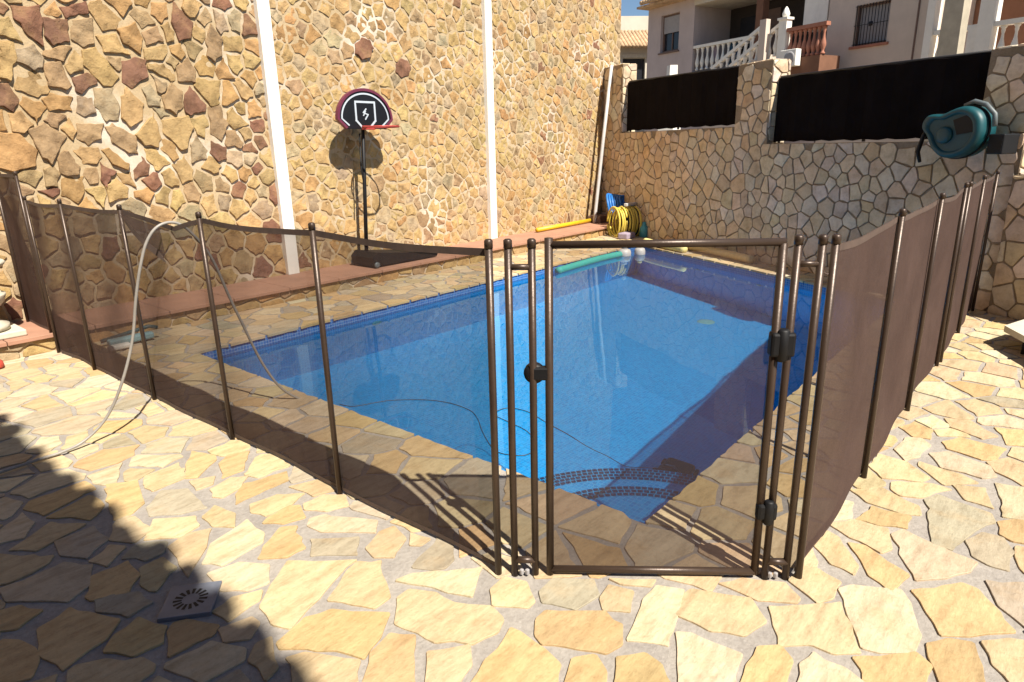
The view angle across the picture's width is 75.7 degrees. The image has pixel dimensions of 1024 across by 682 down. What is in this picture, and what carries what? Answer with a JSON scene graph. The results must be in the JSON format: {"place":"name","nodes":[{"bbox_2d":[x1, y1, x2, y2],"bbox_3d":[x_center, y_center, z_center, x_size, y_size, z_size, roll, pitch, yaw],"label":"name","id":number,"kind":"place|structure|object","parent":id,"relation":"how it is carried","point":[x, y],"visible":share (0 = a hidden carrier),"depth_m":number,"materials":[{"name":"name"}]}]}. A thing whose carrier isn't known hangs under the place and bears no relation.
{"place":"outdoors","nodes":[
{"label":"outdoors","id":0,"kind":"place"},
{"bbox_2d":[0,359,4,368],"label":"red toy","id":1,"kind":"object","parent":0,"point":[2,364],"visible":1,"depth_m":4.81,"materials":[{"name":"plastic"}]},
{"bbox_2d":[0,233,1023,681],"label":"patio","id":2,"kind":"structure","parent":0,"point":[126,517],"depth_m":2.44,"materials":[{"name":"beige stone"}]},
{"bbox_2d":[157,580,221,622],"bbox_3d":[-1.107,0.898,2.273,0.168,0.023,0.172,-4,17,-10],"label":"drain grate","id":3,"kind":"object","parent":2,"relation":"on","point":[190,601],"visible":1,"depth_m":2.25,"materials":[{"name":"metal"}]},
{"bbox_2d":[0,171,538,576],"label":"pool fence","id":4,"kind":"object","parent":2,"relation":"on","point":[362,369],"visible":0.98,"depth_m":2.86,"materials":[{"name":"brown fabric"}]},
{"bbox_2d":[0,221,181,473],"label":"garden hose","id":5,"kind":"object","parent":4,"relation":"attached to","point":[155,228],"visible":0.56,"depth_m":3.42,"materials":[{"name":"white plastic"}]},
{"bbox_2d":[524,237,796,575],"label":"pool gate","id":6,"kind":"structure","parent":4,"relation":"attached to","point":[781,344],"depth_m":2.15,"materials":[{"name":"brown metal"}]},
{"bbox_2d":[0,221,618,360],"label":"ledge","id":7,"kind":"object","parent":2,"relation":"on","point":[36,339],"visible":0.2,"depth_m":9.31,"materials":[{"name":"pink tile"}]},
{"bbox_2d":[0,259,26,339],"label":"garden urn","id":8,"kind":"object","parent":7,"relation":"on","point":[8,329],"visible":1,"depth_m":5.07,"materials":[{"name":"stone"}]},
{"bbox_2d":[335,88,399,238],"bbox_3d":[-1.436,-1.919,7.787,0.649,1.995,1.182,12,21,38],"label":"basketball hoop","id":9,"kind":"object","parent":7,"relation":"on","point":[363,109],"visible":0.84,"depth_m":7.52,"materials":[{"name":"black plastic"}]},
{"bbox_2d":[535,218,591,231],"bbox_3d":[0.911,-1.968,11.173,0.072,0.072,1.650,12,21,37],"label":"yellow pole","id":10,"kind":"object","parent":7,"relation":"on","point":[557,226],"visible":0.93,"depth_m":11.07,"materials":[{"name":"plastic"}]},
{"bbox_2d":[588,214,609,222],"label":"brown block","id":11,"kind":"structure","parent":7,"relation":"on","point":[601,218],"depth_m":11.72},
{"bbox_2d":[593,65,613,222],"bbox_3d":[1.582,-3.400,11.468,0.069,2.639,0.519,12,21,38],"label":"drain pipe","id":12,"kind":"object","parent":7,"relation":"on","point":[602,143],"visible":1,"depth_m":11.44,"materials":[{"name":"white plastic"}]},
{"bbox_2d":[607,206,641,236],"bbox_3d":[1.864,-1.979,10.970,0.382,0.534,0.508,-8,18,-22],"label":"coiled hose","id":13,"kind":"object","parent":2,"relation":"on","point":[620,212],"visible":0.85,"depth_m":10.84,"materials":[{"name":"yellow rubber"}]},
{"bbox_2d":[624,202,636,206],"bbox_3d":[1.962,-2.267,10.926,0.060,0.050,0.330,12,21,38],"label":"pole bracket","id":14,"kind":"object","parent":13,"relation":"on","point":[630,204],"visible":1,"depth_m":10.88,"materials":[{"name":"white plastic"}]},
{"bbox_2d":[618,231,634,239],"bbox_3d":[1.872,-1.723,10.766,0.180,0.100,0.270,12,21,38],"label":"lilac tub","id":15,"kind":"object","parent":2,"relation":"on","point":[626,235],"visible":1,"depth_m":10.68,"materials":[{"name":"purple plastic"}]},
{"bbox_2d":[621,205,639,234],"bbox_3d":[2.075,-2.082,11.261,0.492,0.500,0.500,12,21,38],"label":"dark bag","id":16,"kind":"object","parent":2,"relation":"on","point":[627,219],"visible":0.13,"depth_m":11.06,"materials":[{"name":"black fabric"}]},
{"bbox_2d":[606,193,624,212],"bbox_3d":[1.857,-2.371,11.311,0.518,0.326,0.308,-3,16,-5],"label":"blue hose","id":17,"kind":"object","parent":16,"relation":"on","point":[616,200],"visible":0.74,"depth_m":11.22,"materials":[{"name":"plastic"}]},
{"bbox_2d":[639,222,647,237],"bbox_3d":[2.174,-1.838,10.868,0.140,0.250,0.140,12,21,38],"label":"cyan bottle","id":18,"kind":"object","parent":2,"relation":"on","point":[643,230],"visible":1,"depth_m":10.82,"materials":[{"name":"plastic"}]},
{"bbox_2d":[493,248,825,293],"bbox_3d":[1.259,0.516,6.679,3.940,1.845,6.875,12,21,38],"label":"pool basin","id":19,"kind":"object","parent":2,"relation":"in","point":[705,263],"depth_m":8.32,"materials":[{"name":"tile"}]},
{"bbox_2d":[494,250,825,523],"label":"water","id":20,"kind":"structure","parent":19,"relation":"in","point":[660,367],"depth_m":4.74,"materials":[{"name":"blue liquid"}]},
{"bbox_2d":[555,251,622,272],"bbox_3d":[1.091,-1.091,9.075,0.132,0.098,1.646,12,21,38],"label":"pool noodle","id":21,"kind":"object","parent":20,"relation":"on","point":[575,265],"visible":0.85,"depth_m":8.95,"materials":[{"name":"teal plastic"}]},
{"bbox_2d":[619,248,630,255],"bbox_3d":[1.650,-1.286,9.671,0.190,0.202,0.190,12,21,38],"label":"chlorine floater","id":22,"kind":"object","parent":20,"relation":"on","point":[626,251],"visible":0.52,"depth_m":9.59,"materials":[{"name":"white plastic"}]},
{"bbox_2d":[634,248,644,254],"bbox_3d":[1.891,-1.315,9.752,0.160,0.202,0.160,12,21,38],"label":"chlorine floater","id":23,"kind":"object","parent":20,"relation":"in","point":[639,251],"visible":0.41,"depth_m":9.69,"materials":[{"name":"white plastic"}]},
{"bbox_3d":[1.078,1.379,4.472,0.250,0.147,0.220,12,21,38],"label":"pool robot","id":24,"kind":"object","parent":19,"relation":"on","visible":0},
{"bbox_2d":[497,408,579,455],"bbox_3d":[-0.059,0.973,4.002,2.134,1.006,0.781,0,17,5],"label":"floating cable","id":25,"kind":"object","parent":24,"relation":"on","point":[527,431],"visible":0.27,"depth_m":3.80,"materials":[{"name":"plastic"}]},
{"bbox_2d":[643,238,687,252],"bbox_3d":[2.228,-1.406,9.674,0.106,0.096,1.019,-7,18,-20],"label":"pool noodle","id":26,"kind":"object","parent":2,"relation":"on","point":[681,249],"visible":0.38,"depth_m":9.32,"materials":[{"name":"yellow plastic"}]},
{"bbox_2d":[687,247,755,263],"bbox_3d":[2.782,-1.201,8.925,0.123,0.104,1.400,-7,18,-20],"label":"pool noodle","id":27,"kind":"object","parent":2,"relation":"on","point":[742,257],"visible":0.8,"depth_m":8.71,"materials":[{"name":"beige plastic"}]},
{"bbox_2d":[601,43,1023,319],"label":"boundary wall","id":28,"kind":"structure","parent":2,"relation":"on","point":[746,176],"depth_m":7.83,"materials":[{"name":"stone"}]},
{"bbox_2d":[627,65,738,131],"bbox_3d":[2.485,-3.591,9.845,0.073,0.818,2.881,-7,17,-19],"label":"privacy screen","id":29,"kind":"object","parent":28,"relation":"attached to","point":[697,99],"visible":0.84,"depth_m":9.66,"materials":[{"name":"black fabric"}]},
{"bbox_2d":[773,50,991,142],"bbox_3d":[3.683,-2.473,6.844,0.073,0.773,2.561,-7,17,-19],"label":"privacy screen","id":30,"kind":"object","parent":28,"relation":"attached to","point":[904,99],"visible":0.79,"depth_m":6.70,"materials":[{"name":"black fabric"}]},
{"bbox_2d":[915,99,1019,162],"bbox_3d":[3.857,-1.794,5.651,0.266,0.521,0.789,-9,18,-26],"label":"hose reel","id":31,"kind":"object","parent":28,"relation":"attached to","point":[967,129],"visible":1,"depth_m":5.53,"materials":[{"name":"teal plastic"}]},
{"bbox_2d":[953,115,972,134],"bbox_3d":[3.791,-1.817,5.537,0.007,0.160,0.190,-7,17,-19],"label":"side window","id":32,"kind":"structure","parent":31,"relation":"in","point":[964,124],"depth_m":5.53,"materials":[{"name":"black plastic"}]},
{"bbox_2d":[761,170,999,580],"bbox_3d":[2.475,-0.287,3.916,0.128,1.219,4.883,12,21,38],"label":"pool fence","id":33,"kind":"object","parent":2,"relation":"on","point":[900,296],"visible":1,"depth_m":2.70,"materials":[{"name":"brown fabric"}]},
{"bbox_2d":[1004,319,1023,354],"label":"lounge chair","id":34,"kind":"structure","parent":2,"relation":"on","point":[1015,330],"depth_m":4.72,"materials":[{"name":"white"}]},
{"bbox_2d":[621,0,648,15],"label":"sky","id":35,"kind":"structure","parent":0,"point":[628,7],"materials":[{"name":"blue"}]},
{"bbox_2d":[658,65,679,130],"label":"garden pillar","id":36,"kind":"structure","parent":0,"point":[672,69],"depth_m":15.62,"materials":[{"name":"white paint"}]},
{"label":"ground","id":37,"kind":"structure","parent":0,"visible":0},
{"bbox_2d":[0,0,621,321],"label":"stone wall","id":38,"kind":"structure","parent":37,"relation":"on","point":[154,109],"depth_m":7.36,"materials":[{"name":"beige stone"}]},
{"bbox_2d":[253,0,294,228],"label":"white pilaster","id":39,"kind":"object","parent":38,"relation":"attached to","point":[271,87],"visible":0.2,"depth_m":6.96,"materials":[{"name":"paint"}]},
{"bbox_2d":[481,0,497,238],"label":"white pilaster","id":40,"kind":"object","parent":38,"relation":"attached to","point":[487,45],"visible":0.89,"depth_m":9.47,"materials":[{"name":"paint"}]},
{"bbox_2d":[620,16,648,131],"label":"house","id":41,"kind":"structure","parent":37,"relation":"on","point":[634,40],"depth_m":34.55,"materials":[{"name":"paint"}]},
{"bbox_2d":[623,59,643,79],"bbox_3d":[6.351,-14.226,34.698,1.180,1.130,0.060,-2,16,-4],"label":"window","id":42,"kind":"structure","parent":41,"relation":"in","point":[640,62],"depth_m":34.62,"materials":[{"name":"black glass"}]},
{"bbox_2d":[637,0,839,142],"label":"house","id":43,"kind":"structure","parent":37,"relation":"on","point":[686,36],"depth_m":25.74,"materials":[{"name":"white paint"}]},
{"bbox_2d":[658,12,679,54],"bbox_3d":[6.562,-12.675,27.202,0.290,1.490,1.200,-10,19,-28],"label":"window","id":44,"kind":"structure","parent":43,"relation":"in","point":[671,22],"depth_m":27.27,"materials":[{"name":"white glass"}]},
{"bbox_2d":[740,15,755,50],"bbox_3d":[9.382,-12.225,26.196,0.040,1.200,0.800,-10,19,-28],"label":"balcony window","id":45,"kind":"structure","parent":43,"relation":"in","point":[747,26],"depth_m":26.18,"materials":[{"name":"black glass"}]},
{"bbox_2d":[768,7,781,54],"bbox_3d":[9.941,-11.641,25.377,0.040,2.080,0.800,-10,19,-28],"label":"door","id":46,"kind":"structure","parent":43,"relation":"in","point":[775,13],"depth_m":25.11,"materials":[{"name":"brown wood"}]},
{"bbox_2d":[780,48,800,66],"bbox_3d":[8.771,-8.923,20.809,0.268,0.500,0.600,-10,19,-28],"label":"air conditioner","id":47,"kind":"object","parent":43,"relation":"attached to","point":[793,56],"visible":0.73,"depth_m":20.61,"materials":[{"name":"white paint"}]},
{"bbox_2d":[813,30,826,52],"bbox_3d":[11.148,-11.078,23.380,0.040,2.080,1.000,-10,19,-28],"label":"door","id":48,"kind":"structure","parent":43,"relation":"in","point":[826,30],"depth_m":23.67,"materials":[{"name":"brown wood"}]},
{"bbox_2d":[815,0,1023,142],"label":"house","id":49,"kind":"structure","parent":37,"relation":"on","point":[864,32],"depth_m":19.39,"materials":[{"name":"white paint"}]},
{"bbox_2d":[848,0,890,49],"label":"window","id":50,"kind":"structure","parent":49,"relation":"in","point":[873,25],"depth_m":20.12,"materials":[{"name":"black metal"}]},
{"bbox_2d":[924,0,970,140],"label":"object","id":51,"kind":"object","parent":37,"relation":"on","point":[953,29],"depth_m":16.37,"materials":[{"name":"paint"}]}
]}

